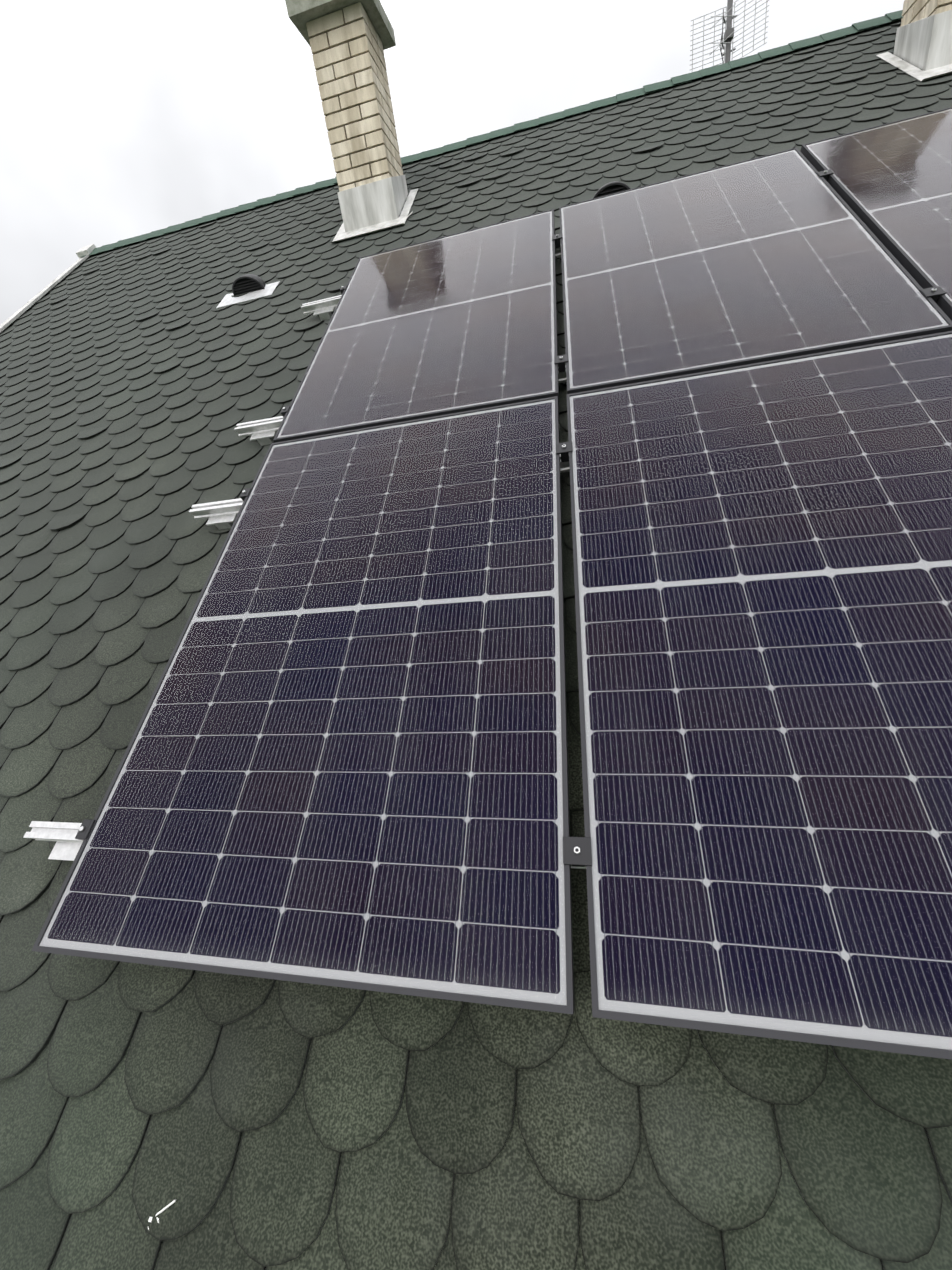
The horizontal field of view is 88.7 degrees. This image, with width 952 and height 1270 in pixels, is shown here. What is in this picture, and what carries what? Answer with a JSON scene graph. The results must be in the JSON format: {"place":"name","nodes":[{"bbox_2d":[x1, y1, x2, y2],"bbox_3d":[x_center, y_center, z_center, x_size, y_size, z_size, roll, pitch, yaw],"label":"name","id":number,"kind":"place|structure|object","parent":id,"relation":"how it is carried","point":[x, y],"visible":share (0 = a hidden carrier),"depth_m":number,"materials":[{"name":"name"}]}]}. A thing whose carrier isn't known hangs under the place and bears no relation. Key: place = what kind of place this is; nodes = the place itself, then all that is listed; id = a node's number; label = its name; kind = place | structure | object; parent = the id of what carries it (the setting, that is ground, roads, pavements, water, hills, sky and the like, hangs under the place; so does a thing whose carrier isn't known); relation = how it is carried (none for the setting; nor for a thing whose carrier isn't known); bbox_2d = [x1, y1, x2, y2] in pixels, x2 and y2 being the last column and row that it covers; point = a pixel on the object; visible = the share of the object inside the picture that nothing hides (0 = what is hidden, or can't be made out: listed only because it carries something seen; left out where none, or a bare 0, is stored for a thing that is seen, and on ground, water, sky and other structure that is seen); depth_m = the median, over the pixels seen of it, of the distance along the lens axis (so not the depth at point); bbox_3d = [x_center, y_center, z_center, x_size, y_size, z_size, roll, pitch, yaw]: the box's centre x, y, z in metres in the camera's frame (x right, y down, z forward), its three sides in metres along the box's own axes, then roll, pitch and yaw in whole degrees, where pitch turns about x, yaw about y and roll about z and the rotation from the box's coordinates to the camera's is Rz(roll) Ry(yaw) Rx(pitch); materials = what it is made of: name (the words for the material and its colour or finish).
{"place":"outdoors","nodes":[
{"label":"outdoors","id":0,"kind":"place"},
{"bbox_2d":[0,0,904,324],"label":"sky","id":1,"kind":"structure","parent":0,"point":[120,119],"materials":[{"name":"white"}]},
{"label":"ground","id":2,"kind":"structure","parent":0,"visible":0},
{"bbox_3d":[2.683,-0.921,5.015,12.560,7.322,13.974,-3,24,13],"label":"house and roof deck","id":3,"kind":"object","parent":2,"relation":"on","visible":0},
{"bbox_2d":[0,244,95,332],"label":"verge trim","id":4,"kind":"structure","parent":3,"relation":"attached to","point":[87,250],"depth_m":4.55,"materials":[{"name":"white metal"}]},
{"bbox_2d":[0,19,951,1269],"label":"roof shingles","id":5,"kind":"object","parent":3,"relation":"on","point":[255,1123],"visible":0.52,"depth_m":0.96,"materials":[{"name":"green asphalt"}]},
{"bbox_2d":[148,1199,175,1229],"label":"bird droppings","id":6,"kind":"object","parent":5,"relation":"on","point":[162,1210],"visible":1,"depth_m":0.84,"materials":[{"name":"white"}]},
{"bbox_2d":[216,274,279,307],"bbox_3d":[-1.532,-2.337,3.242,0.420,0.096,0.275,-3,57,13],"label":"roof vent","id":7,"kind":"object","parent":5,"relation":"on","point":[255,286],"visible":1,"depth_m":3.24,"materials":[{"name":"black plastic"}]},
{"bbox_2d":[23,244,585,868],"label":"mounting rails","id":8,"kind":"object","parent":5,"relation":"on","point":[219,516],"visible":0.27,"depth_m":1.86,"materials":[{"name":"metal"}]},
{"bbox_2d":[31,396,573,1013],"bbox_3d":[-0.328,-0.070,1.379,1.134,0.036,1.708,-3,57,13],"label":"solar panel","id":9,"kind":"object","parent":8,"relation":"on","point":[343,762],"visible":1,"depth_m":1.14,"materials":[{"name":"grey"}]},
{"bbox_2d":[273,209,558,442],"bbox_3d":[-0.196,-1.526,2.300,1.134,0.035,1.708,-3,57,13],"label":"solar panel","id":10,"kind":"object","parent":8,"relation":"on","point":[463,321],"visible":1,"depth_m":2.15,"materials":[{"name":"grey"}]},
{"bbox_2d":[75,169,945,866],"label":"panel clamps","id":11,"kind":"object","parent":8,"relation":"attached to","point":[577,851],"visible":0.92,"depth_m":1.18,"materials":[{"name":"grey metal"}]},
{"bbox_2d":[559,148,951,393],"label":"solar panel","id":12,"kind":"object","parent":8,"relation":"on","point":[779,255],"visible":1,"depth_m":1.87,"materials":[{"name":"grey"}]},
{"bbox_2d":[567,331,951,1059],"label":"solar panel","id":13,"kind":"object","parent":8,"relation":"on","point":[763,575],"visible":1,"depth_m":0.99,"materials":[{"name":"grey"}]},
{"bbox_2d":[800,107,951,320],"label":"solar panel","id":14,"kind":"object","parent":8,"relation":"on","point":[890,183],"visible":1,"depth_m":1.97,"materials":[{"name":"grey"}]},
{"bbox_2d":[285,0,417,242],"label":"chimney","id":15,"kind":"object","parent":5,"relation":"on","point":[349,42],"visible":0.75,"depth_m":3.25,"materials":[{"name":"brick"}]},
{"bbox_2d":[81,10,903,256],"bbox_3d":[0.386,-4.130,3.984,8.933,0.097,0.252,-3,24,13],"label":"ridge cap","id":16,"kind":"object","parent":5,"relation":"on","point":[797,45],"visible":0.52,"depth_m":3.85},
{"bbox_2d":[593,181,630,198],"bbox_3d":[0.752,-2.450,2.700,0.420,0.096,0.275,-3,57,13],"label":"roof vent","id":17,"kind":"object","parent":5,"relation":"on","point":[609,188],"visible":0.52,"depth_m":2.68,"materials":[{"name":"black plastic"}]},
{"bbox_2d":[876,0,951,80],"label":"chimney","id":18,"kind":"object","parent":5,"relation":"on","point":[923,40],"visible":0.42,"depth_m":2.76,"materials":[{"name":"metal"}]},
{"bbox_2d":[690,0,768,70],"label":"tv antenna","id":19,"kind":"object","parent":3,"relation":"on","point":[729,32],"visible":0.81,"depth_m":3.88,"materials":[{"name":"silver metal"}]}
]}

